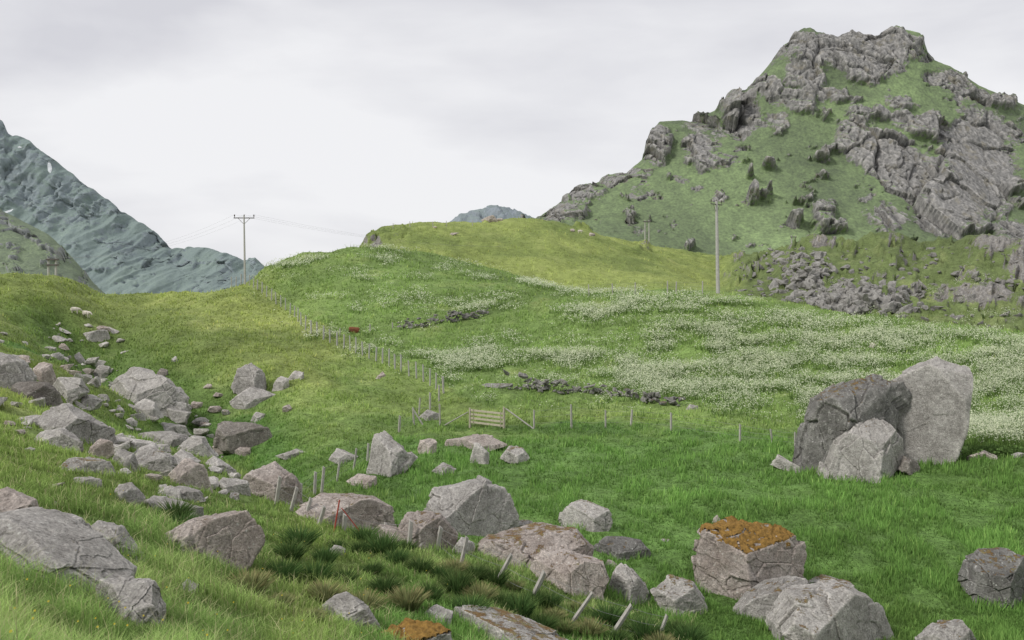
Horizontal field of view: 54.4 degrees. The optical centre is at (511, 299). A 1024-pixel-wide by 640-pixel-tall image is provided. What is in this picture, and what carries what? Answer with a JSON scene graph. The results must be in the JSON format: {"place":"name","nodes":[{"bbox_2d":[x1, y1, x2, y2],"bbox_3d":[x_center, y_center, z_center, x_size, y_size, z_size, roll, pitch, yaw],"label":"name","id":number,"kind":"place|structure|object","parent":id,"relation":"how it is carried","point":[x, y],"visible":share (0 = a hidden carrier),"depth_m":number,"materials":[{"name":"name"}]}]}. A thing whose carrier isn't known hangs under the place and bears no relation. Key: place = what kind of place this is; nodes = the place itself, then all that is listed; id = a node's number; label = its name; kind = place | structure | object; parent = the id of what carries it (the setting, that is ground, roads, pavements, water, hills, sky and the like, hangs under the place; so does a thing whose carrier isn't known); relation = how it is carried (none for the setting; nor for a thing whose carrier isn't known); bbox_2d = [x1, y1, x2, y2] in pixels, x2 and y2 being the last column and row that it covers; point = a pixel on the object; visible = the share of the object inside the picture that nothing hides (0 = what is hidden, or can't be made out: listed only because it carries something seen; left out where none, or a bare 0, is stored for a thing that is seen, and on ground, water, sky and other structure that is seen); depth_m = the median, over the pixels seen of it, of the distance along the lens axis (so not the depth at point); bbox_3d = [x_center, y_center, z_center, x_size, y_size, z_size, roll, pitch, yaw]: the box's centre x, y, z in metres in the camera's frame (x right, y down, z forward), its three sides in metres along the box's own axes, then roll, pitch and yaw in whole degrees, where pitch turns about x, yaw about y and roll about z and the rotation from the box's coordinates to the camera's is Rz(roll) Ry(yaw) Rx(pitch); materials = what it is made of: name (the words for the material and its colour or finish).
{"place":"outdoors","nodes":[
{"label":"outdoors","id":0,"kind":"place"},
{"bbox_2d":[0,209,103,293],"bbox_3d":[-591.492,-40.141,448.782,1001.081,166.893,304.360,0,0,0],"label":"hillside","id":1,"kind":"structure","parent":0,"point":[26,248],"depth_m":433.03,"materials":[{"name":"green plant"}]},
{"bbox_2d":[0,120,264,293],"bbox_3d":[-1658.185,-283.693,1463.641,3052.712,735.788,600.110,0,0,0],"label":"distant mountain","id":2,"kind":"structure","parent":0,"point":[67,210],"depth_m":1417.83,"materials":[{"name":"grey stone"}]},
{"bbox_2d":[450,205,532,222],"bbox_3d":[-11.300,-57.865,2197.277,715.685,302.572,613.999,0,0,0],"label":"distant summit","id":3,"kind":"structure","parent":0,"point":[496,211],"depth_m":2140.82,"materials":[{"name":"grey stone"}]},
{"bbox_2d":[0,216,1023,639],"bbox_3d":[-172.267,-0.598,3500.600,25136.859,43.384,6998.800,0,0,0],"label":"ground","id":4,"kind":"structure","parent":0,"point":[644,260],"depth_m":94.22,"materials":[{"name":"green plant"}]},
{"bbox_2d":[0,352,36,388],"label":"boulder","id":5,"kind":"object","parent":4,"relation":"on","point":[14,369],"visible":0.75,"depth_m":47.03,"materials":[{"name":"stone"}]},
{"bbox_2d":[0,487,38,512],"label":"boulder","id":6,"kind":"object","parent":4,"relation":"on","point":[11,499],"visible":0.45,"depth_m":17.43,"materials":[{"name":"stone"}]},
{"bbox_2d":[11,381,62,406],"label":"boulder","id":7,"kind":"object","parent":4,"relation":"on","point":[49,392],"visible":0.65,"depth_m":45.96,"materials":[{"name":"stone"}]},
{"bbox_2d":[33,362,56,384],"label":"boulder","id":8,"kind":"object","parent":4,"relation":"on","point":[43,371],"visible":0.75,"depth_m":55.91,"materials":[{"name":"stone"}]},
{"bbox_2d":[34,428,83,452],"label":"boulder","id":9,"kind":"object","parent":4,"relation":"on","point":[64,437],"visible":0.67,"depth_m":34.22,"materials":[{"name":"stone"}]},
{"bbox_2d":[0,507,136,594],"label":"boulder","id":10,"kind":"object","parent":4,"relation":"on","point":[76,543],"visible":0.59,"depth_m":13.62,"materials":[{"name":"stone"}]},
{"bbox_2d":[53,377,89,403],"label":"boulder","id":11,"kind":"object","parent":4,"relation":"on","point":[71,389],"visible":0.88,"depth_m":53.68,"materials":[{"name":"stone"}]},
{"bbox_2d":[33,403,118,443],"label":"boulder","id":12,"kind":"object","parent":4,"relation":"on","point":[80,424],"visible":0.71,"depth_m":37.75,"materials":[{"name":"stone"}]},
{"bbox_2d":[62,457,114,475],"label":"boulder","id":13,"kind":"object","parent":4,"relation":"on","point":[95,464],"visible":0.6,"depth_m":29.75,"materials":[{"name":"stone"}]},
{"bbox_2d":[83,330,109,341],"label":"boulder","id":14,"kind":"object","parent":4,"relation":"on","point":[98,335],"visible":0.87,"depth_m":105.06,"materials":[{"name":"stone"}]},
{"bbox_2d":[88,439,114,458],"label":"boulder","id":15,"kind":"object","parent":4,"relation":"on","point":[103,447],"visible":0.81,"depth_m":34.49,"materials":[{"name":"stone"}]},
{"bbox_2d":[91,520,144,561],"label":"boulder","id":16,"kind":"object","parent":4,"relation":"on","point":[108,528],"visible":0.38,"depth_m":18.32,"materials":[{"name":"stone"}]},
{"bbox_2d":[0,323,252,500],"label":"gravel stones","id":17,"kind":"object","parent":4,"relation":"on","point":[126,443],"visible":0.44,"depth_m":40.49,"materials":[{"name":"stone"}]},
{"bbox_2d":[113,449,139,471],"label":"boulder","id":18,"kind":"object","parent":4,"relation":"on","point":[127,458],"visible":0.66,"depth_m":32.41,"materials":[{"name":"stone"}]},
{"bbox_2d":[93,575,165,627],"bbox_3d":[-4.956,3.976,13.004,1.113,0.652,0.724,0,0,43],"label":"boulder","id":19,"kind":"object","parent":4,"relation":"on","point":[142,596],"visible":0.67,"depth_m":12.79,"materials":[{"name":"stone"}]},
{"bbox_2d":[114,482,145,506],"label":"boulder","id":20,"kind":"object","parent":4,"relation":"on","point":[131,493],"visible":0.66,"depth_m":26.17,"materials":[{"name":"stone"}]},
{"bbox_2d":[133,399,163,418],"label":"boulder","id":21,"kind":"object","parent":4,"relation":"on","point":[146,407],"visible":0.65,"depth_m":65.06,"materials":[{"name":"stone"}]},
{"bbox_2d":[110,367,191,416],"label":"boulder","id":22,"kind":"object","parent":4,"relation":"on","point":[136,385],"visible":0.66,"depth_m":72.21,"materials":[{"name":"stone"}]},
{"bbox_2d":[136,446,177,471],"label":"boulder","id":23,"kind":"object","parent":4,"relation":"on","point":[154,459],"visible":0.57,"depth_m":36.15,"materials":[{"name":"stone"}]},
{"bbox_2d":[138,431,188,446],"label":"boulder","id":24,"kind":"object","parent":4,"relation":"on","point":[172,438],"visible":0.53,"depth_m":45.82,"materials":[{"name":"stone"}]},
{"bbox_2d":[143,495,203,518],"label":"boulder","id":25,"kind":"object","parent":4,"relation":"on","point":[151,500],"visible":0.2,"depth_m":26.91,"materials":[{"name":"stone"}]},
{"bbox_2d":[150,494,201,517],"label":"rush tussock","id":26,"kind":"object","parent":4,"relation":"on","point":[179,507],"visible":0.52,"depth_m":25.18,"materials":[{"name":"green plant"}]},
{"bbox_2d":[166,408,191,424],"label":"stone","id":27,"kind":"object","parent":4,"relation":"on","point":[177,416],"visible":0.81,"depth_m":71.48,"materials":[{"name":"stone"}]},
{"bbox_2d":[168,458,212,492],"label":"boulder","id":28,"kind":"object","parent":4,"relation":"on","point":[187,471],"visible":0.74,"depth_m":33.88,"materials":[{"name":"stone"}]},
{"bbox_2d":[176,486,205,502],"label":"boulder","id":29,"kind":"object","parent":4,"relation":"on","point":[195,494],"visible":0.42,"depth_m":30.78,"materials":[{"name":"stone"}]},
{"bbox_2d":[177,436,218,457],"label":"boulder","id":30,"kind":"object","parent":4,"relation":"on","point":[199,444],"visible":0.69,"depth_m":44.51,"materials":[{"name":"stone"}]},
{"bbox_2d":[165,510,264,571],"bbox_3d":[-6.784,5.545,22.456,2.231,1.590,1.363,0,0,-28],"label":"boulder","id":31,"kind":"object","parent":4,"relation":"on","point":[238,537],"visible":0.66,"depth_m":22.14,"materials":[{"name":"stone"}]},
{"bbox_2d":[218,477,250,495],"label":"boulder","id":32,"kind":"object","parent":4,"relation":"on","point":[237,485],"visible":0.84,"depth_m":35.56,"materials":[{"name":"stone"}]},
{"bbox_2d":[213,421,272,454],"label":"boulder","id":33,"kind":"object","parent":4,"relation":"on","point":[230,437],"visible":0.8,"depth_m":65.97,"materials":[{"name":"stone"}]},
{"bbox_2d":[218,565,278,595],"bbox_3d":[-5.139,5.493,19.538,1.218,0.580,1.275,0,0,19],"label":"rush tussock","id":34,"kind":"object","parent":4,"relation":"on","point":[260,579],"visible":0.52,"depth_m":19.46,"materials":[{"name":"green plant"}]},
{"bbox_2d":[231,363,266,394],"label":"boulder","id":35,"kind":"object","parent":4,"relation":"on","point":[246,376],"visible":0.81,"depth_m":78.52,"materials":[{"name":"stone"}]},
{"bbox_2d":[229,387,275,409],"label":"boulder","id":36,"kind":"object","parent":4,"relation":"on","point":[250,397],"visible":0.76,"depth_m":76.30,"materials":[{"name":"stone"}]},
{"bbox_2d":[243,461,302,505],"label":"boulder","id":37,"kind":"object","parent":4,"relation":"on","point":[262,480],"visible":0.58,"depth_m":37.14,"materials":[{"name":"stone"}]},
{"bbox_2d":[255,551,312,582],"bbox_3d":[-5.224,6.076,22.654,1.359,0.703,1.378,0,0,37],"label":"rush tussock","id":38,"kind":"object","parent":4,"relation":"on","point":[291,568],"visible":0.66,"depth_m":22.61,"materials":[{"name":"green plant"}]},
{"bbox_2d":[268,535,315,560],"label":"rush tussock","id":39,"kind":"object","parent":4,"relation":"on","point":[287,548],"visible":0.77,"depth_m":26.20,"materials":[{"name":"green plant"}]},
{"bbox_2d":[273,523,327,548],"bbox_3d":[-6.134,6.767,28.795,1.672,0.785,1.648,0,0,0],"label":"rush tussock","id":40,"kind":"object","parent":4,"relation":"on","point":[309,538],"visible":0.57,"depth_m":28.75,"materials":[{"name":"green plant"}]},
{"bbox_2d":[296,552,340,585],"bbox_3d":[-4.655,6.346,23.513,1.344,0.770,1.363,0,0,21],"label":"rush tussock","id":41,"kind":"object","parent":4,"relation":"on","point":[319,568],"visible":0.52,"depth_m":23.43,"materials":[{"name":"green plant"}]},
{"bbox_2d":[301,577,351,602],"bbox_3d":[-4.075,6.328,21.683,1.245,0.536,1.303,0,0,21],"label":"rush tussock","id":42,"kind":"object","parent":4,"relation":"on","point":[320,590],"visible":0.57,"depth_m":21.65,"materials":[{"name":"green plant"}]},
{"bbox_2d":[308,542,345,565],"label":"rush tussock","id":43,"kind":"object","parent":4,"relation":"on","point":[327,554],"visible":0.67,"depth_m":27.09,"materials":[{"name":"green plant"}]},
{"bbox_2d":[300,443,369,496],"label":"wire fence","id":44,"kind":"object","parent":4,"relation":"on","point":[323,476],"visible":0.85,"depth_m":40.70,"materials":[{"name":"grey wood"}]},
{"bbox_2d":[231,274,443,388],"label":"wire fence","id":45,"kind":"object","parent":4,"relation":"on","point":[388,355],"visible":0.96,"depth_m":97.14,"materials":[{"name":"grey wood"}]},
{"bbox_2d":[328,564,361,583],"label":"rush tussock","id":46,"kind":"object","parent":4,"relation":"on","point":[349,574],"visible":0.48,"depth_m":24.97,"materials":[{"name":"green plant"}]},
{"bbox_2d":[295,493,396,529],"bbox_3d":[-5.876,7.545,34.784,3.450,1.523,1.670,0,0,-28],"label":"boulder","id":47,"kind":"object","parent":4,"relation":"on","point":[370,509],"visible":0.67,"depth_m":34.34,"materials":[{"name":"stone"}]},
{"bbox_2d":[318,591,380,629],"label":"boulder","id":48,"kind":"object","parent":4,"relation":"on","point":[350,605],"visible":0.58,"depth_m":20.14,"materials":[{"name":"stone"}]},
{"bbox_2d":[346,474,376,488],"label":"boulder","id":49,"kind":"object","parent":4,"relation":"on","point":[368,479],"visible":0.73,"depth_m":49.30,"materials":[{"name":"stone"}]},
{"bbox_2d":[349,586,390,613],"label":"rush tussock","id":50,"kind":"object","parent":4,"relation":"on","point":[366,599],"visible":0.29,"depth_m":22.05,"materials":[{"name":"green plant"}]},
{"bbox_2d":[358,528,402,554],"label":"rush tussock","id":51,"kind":"object","parent":4,"relation":"on","point":[381,544],"visible":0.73,"depth_m":30.08,"materials":[{"name":"green plant"}]},
{"bbox_2d":[364,571,406,594],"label":"rush tussock","id":52,"kind":"object","parent":4,"relation":"on","point":[389,583],"visible":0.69,"depth_m":24.89,"materials":[{"name":"green plant"}]},
{"bbox_2d":[366,430,417,476],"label":"boulder","id":53,"kind":"object","parent":4,"relation":"on","point":[389,456],"visible":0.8,"depth_m":51.61,"materials":[{"name":"stone"}]},
{"bbox_2d":[377,546,417,564],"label":"rush tussock","id":54,"kind":"object","parent":4,"relation":"on","point":[396,558],"visible":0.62,"depth_m":29.25,"materials":[{"name":"green plant"}]},
{"bbox_2d":[383,583,432,611],"bbox_3d":[-2.489,7.082,23.846,1.233,0.650,1.291,0,0,-15],"label":"rush tussock","id":55,"kind":"object","parent":4,"relation":"on","point":[411,600],"visible":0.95,"depth_m":23.77,"materials":[{"name":"green plant"}]},
{"bbox_2d":[381,617,452,639],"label":"boulder","id":56,"kind":"object","parent":4,"relation":"on","point":[426,630],"visible":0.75,"depth_m":19.71,"materials":[{"name":"stone"}]},
{"bbox_2d":[403,551,438,575],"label":"rush tussock","id":57,"kind":"object","parent":4,"relation":"on","point":[420,565],"visible":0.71,"depth_m":28.48,"materials":[{"name":"green plant"}]},
{"bbox_2d":[398,376,443,431],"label":"wire fence","id":58,"kind":"object","parent":4,"relation":"on","point":[413,412],"visible":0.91,"depth_m":67.87,"materials":[{"name":"grey wood"}]},
{"bbox_2d":[398,510,457,550],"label":"boulder","id":59,"kind":"object","parent":4,"relation":"on","point":[425,519],"visible":0.79,"depth_m":32.95,"materials":[{"name":"stone"}]},
{"bbox_2d":[410,578,447,601],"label":"rush tussock","id":60,"kind":"object","parent":4,"relation":"on","point":[436,593],"visible":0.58,"depth_m":25.35,"materials":[{"name":"green plant"}]},
{"bbox_2d":[425,604,452,625],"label":"boulder","id":61,"kind":"object","parent":4,"relation":"on","point":[439,610],"visible":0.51,"depth_m":23.78,"materials":[{"name":"stone"}]},
{"bbox_2d":[397,308,488,328],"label":"dry stone wall","id":62,"kind":"structure","parent":4,"relation":"on","point":[454,313],"depth_m":106.07,"materials":[{"name":"stone"}]},
{"bbox_2d":[435,566,481,595],"bbox_3d":[-1.554,7.818,27.876,1.426,0.817,1.462,0,0,19],"label":"rush tussock","id":63,"kind":"object","parent":4,"relation":"on","point":[458,585],"visible":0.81,"depth_m":27.77,"materials":[{"name":"green plant"}]},
{"bbox_2d":[443,589,497,610],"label":"rush tussock","id":64,"kind":"object","parent":4,"relation":"on","point":[474,601],"visible":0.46,"depth_m":25.36,"materials":[{"name":"green plant"}]},
{"bbox_2d":[274,475,667,632],"bbox_3d":[-2.262,8.167,31.625,14.755,3.845,2.260,0,0,31],"label":"wire fence","id":65,"kind":"object","parent":4,"relation":"on","point":[621,620],"visible":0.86,"depth_m":30.30,"materials":[{"name":"grey wood"}]},
{"bbox_2d":[424,475,518,535],"bbox_3d":[-1.772,7.945,37.201,3.665,2.631,2.490,0,0,-35],"label":"boulder","id":66,"kind":"object","parent":4,"relation":"on","point":[479,505],"visible":0.64,"depth_m":36.50,"materials":[{"name":"stone"}]},
{"bbox_2d":[445,434,507,450],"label":"boulder","id":67,"kind":"object","parent":4,"relation":"on","point":[487,440],"visible":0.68,"depth_m":58.63,"materials":[{"name":"stone"}]},
{"bbox_2d":[470,442,488,463],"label":"boulder","id":68,"kind":"object","parent":4,"relation":"on","point":[480,454],"visible":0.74,"depth_m":53.02,"materials":[{"name":"stone"}]},
{"bbox_2d":[459,580,501,600],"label":"rush tussock","id":69,"kind":"object","parent":4,"relation":"on","point":[477,588],"visible":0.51,"depth_m":27.48,"materials":[{"name":"green plant"}]},
{"bbox_2d":[445,407,533,428],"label":"wooden gate","id":70,"kind":"structure","parent":4,"relation":"on","point":[500,417],"depth_m":66.86,"materials":[{"name":"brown wood"}]},
{"bbox_2d":[474,564,514,586],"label":"rush tussock","id":71,"kind":"object","parent":4,"relation":"on","point":[502,578],"visible":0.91,"depth_m":29.43,"materials":[{"name":"green plant"}]},
{"bbox_2d":[453,605,567,639],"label":"boulder","id":72,"kind":"object","parent":4,"relation":"on","point":[499,622],"visible":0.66,"depth_m":24.32,"materials":[{"name":"stone"}]},
{"bbox_2d":[0,425,1023,639],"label":"long grass","id":73,"kind":"structure","parent":4,"relation":"on","point":[60,613],"depth_m":19.32,"materials":[{"name":"green plant"}]},
{"bbox_2d":[500,445,528,463],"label":"boulder","id":74,"kind":"object","parent":4,"relation":"on","point":[512,454],"visible":0.89,"depth_m":53.51,"materials":[{"name":"stone"}]},
{"bbox_2d":[497,589,543,616],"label":"rush tussock","id":75,"kind":"object","parent":4,"relation":"on","point":[528,607],"visible":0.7,"depth_m":26.89,"materials":[{"name":"green plant"}]},
{"bbox_2d":[478,522,593,570],"bbox_3d":[0.814,8.659,33.927,4.154,1.716,2.959,0,0,-23],"label":"boulder","id":76,"kind":"object","parent":4,"relation":"on","point":[527,543],"visible":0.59,"depth_m":33.36,"materials":[{"name":"stone"}]},
{"bbox_2d":[527,609,563,628],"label":"rush tussock","id":77,"kind":"object","parent":4,"relation":"on","point":[547,622],"visible":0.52,"depth_m":26.63,"materials":[{"name":"green plant"}]},
{"bbox_2d":[482,369,634,396],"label":"dry stone wall","id":78,"kind":"structure","parent":4,"relation":"on","point":[545,383],"depth_m":77.66,"materials":[{"name":"stone"}]},
{"bbox_2d":[530,549,609,600],"bbox_3d":[1.944,8.877,31.947,2.393,1.579,1.739,0,0,-24],"label":"boulder","id":79,"kind":"object","parent":4,"relation":"on","point":[575,570],"visible":0.91,"depth_m":31.52,"materials":[{"name":"stone"}]},
{"bbox_2d":[558,499,612,531],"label":"boulder","id":80,"kind":"object","parent":4,"relation":"on","point":[591,516],"visible":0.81,"depth_m":39.34,"materials":[{"name":"stone"}]},
{"bbox_2d":[575,616,609,638],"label":"rush tussock","id":81,"kind":"object","parent":4,"relation":"on","point":[589,624],"visible":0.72,"depth_m":27.75,"materials":[{"name":"green plant"}]},
{"bbox_2d":[585,599,634,627],"bbox_3d":[2.802,9.164,29.253,1.647,0.771,1.671,0,0,-7],"label":"rush tussock","id":82,"kind":"object","parent":4,"relation":"on","point":[609,617],"visible":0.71,"depth_m":29.18,"materials":[{"name":"green plant"}]},
{"bbox_2d":[593,536,650,559],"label":"boulder","id":83,"kind":"object","parent":4,"relation":"on","point":[622,547],"visible":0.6,"depth_m":36.58,"materials":[{"name":"stone"}]},
{"bbox_2d":[608,563,650,604],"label":"boulder","id":84,"kind":"object","parent":4,"relation":"on","point":[625,578],"visible":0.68,"depth_m":32.42,"materials":[{"name":"stone"}]},
{"bbox_2d":[251,243,1023,446],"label":"cow parsley","id":85,"kind":"object","parent":4,"relation":"on","point":[1001,420],"depth_m":85.24,"materials":[{"name":"white plant"}]},
{"bbox_2d":[622,611,672,639],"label":"rush tussock","id":86,"kind":"object","parent":4,"relation":"on","point":[640,629],"visible":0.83,"depth_m":28.45,"materials":[{"name":"green plant"}]},
{"bbox_2d":[623,388,685,405],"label":"dry stone wall","id":87,"kind":"structure","parent":4,"relation":"on","point":[655,397],"depth_m":73.07,"materials":[{"name":"stone"}]},
{"bbox_2d":[533,404,795,445],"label":"wire fence","id":88,"kind":"object","parent":4,"relation":"on","point":[631,419],"visible":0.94,"depth_m":65.10,"materials":[{"name":"grey wood"}]},
{"bbox_2d":[650,574,707,616],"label":"boulder","id":89,"kind":"object","parent":4,"relation":"on","point":[681,594],"visible":0.69,"depth_m":32.13,"materials":[{"name":"stone"}]},
{"bbox_2d":[665,620,716,639],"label":"rush tussock","id":90,"kind":"object","parent":4,"relation":"on","point":[696,633],"visible":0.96,"depth_m":28.80,"materials":[{"name":"green plant"}]},
{"bbox_2d":[710,199,721,292],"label":"power pole","id":91,"kind":"object","parent":4,"relation":"on","point":[716,204],"visible":0.95,"depth_m":102.27,"materials":[{"name":"grey wood"}]},
{"bbox_2d":[691,515,806,600],"bbox_3d":[8.214,9.415,35.016,3.330,3.402,3.002,0,0,-39],"label":"boulder","id":92,"kind":"object","parent":4,"relation":"on","point":[734,557],"visible":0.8,"depth_m":34.32,"materials":[{"name":"stone"}]},
{"bbox_2d":[733,575,808,623],"bbox_3d":[8.411,10.050,32.521,2.141,1.966,2.474,0,0,-45],"label":"boulder","id":93,"kind":"object","parent":4,"relation":"on","point":[758,600],"visible":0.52,"depth_m":32.24,"materials":[{"name":"stone"}]},
{"bbox_2d":[770,454,799,472],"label":"boulder","id":94,"kind":"object","parent":4,"relation":"on","point":[780,462],"visible":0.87,"depth_m":49.85,"materials":[{"name":"stone"}]},
{"bbox_2d":[765,578,894,639],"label":"boulder","id":95,"kind":"object","parent":4,"relation":"on","point":[827,609],"visible":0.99,"depth_m":30.45,"materials":[{"name":"stone"}]},
{"bbox_2d":[743,250,931,315],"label":"scree","id":96,"kind":"structure","parent":4,"relation":"on","point":[850,298],"depth_m":167.83,"materials":[{"name":"stone"}]},
{"bbox_2d":[735,246,1023,324],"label":"scattered rocks","id":97,"kind":"object","parent":4,"relation":"on","point":[975,275],"visible":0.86,"depth_m":171.95,"materials":[{"name":"stone"}]},
{"bbox_2d":[792,356,972,482],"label":"split boulder","id":98,"kind":"object","parent":4,"relation":"on","point":[873,426],"visible":0.86,"depth_m":48.81,"materials":[{"name":"stone"}]},
{"bbox_2d":[897,456,919,474],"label":"boulder","id":99,"kind":"object","parent":4,"relation":"on","point":[908,466],"visible":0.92,"depth_m":47.59,"materials":[{"name":"stone"}]},
{"bbox_2d":[914,619,975,639],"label":"boulder","id":100,"kind":"object","parent":4,"relation":"on","point":[956,629],"visible":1,"depth_m":29.56,"materials":[{"name":"stone"}]},
{"bbox_2d":[958,547,1023,608],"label":"boulder","id":101,"kind":"object","parent":4,"relation":"on","point":[990,573],"visible":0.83,"depth_m":34.78,"materials":[{"name":"stone"}]},
{"bbox_2d":[961,442,1023,459],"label":"leafy bush","id":102,"kind":"object","parent":4,"relation":"on","point":[998,450],"visible":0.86,"depth_m":49.42,"materials":[{"name":"green plant"}]},
{"bbox_2d":[0,0,1023,265],"label":"sky","id":103,"kind":"structure","parent":0,"point":[358,117],"materials":[{"name":"white"}]},
{"bbox_2d":[520,25,1023,255],"bbox_3d":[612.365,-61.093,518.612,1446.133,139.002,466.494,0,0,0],"label":"mountain","id":104,"kind":"structure","parent":0,"point":[854,135],"depth_m":411.70,"materials":[{"name":"green plant"}]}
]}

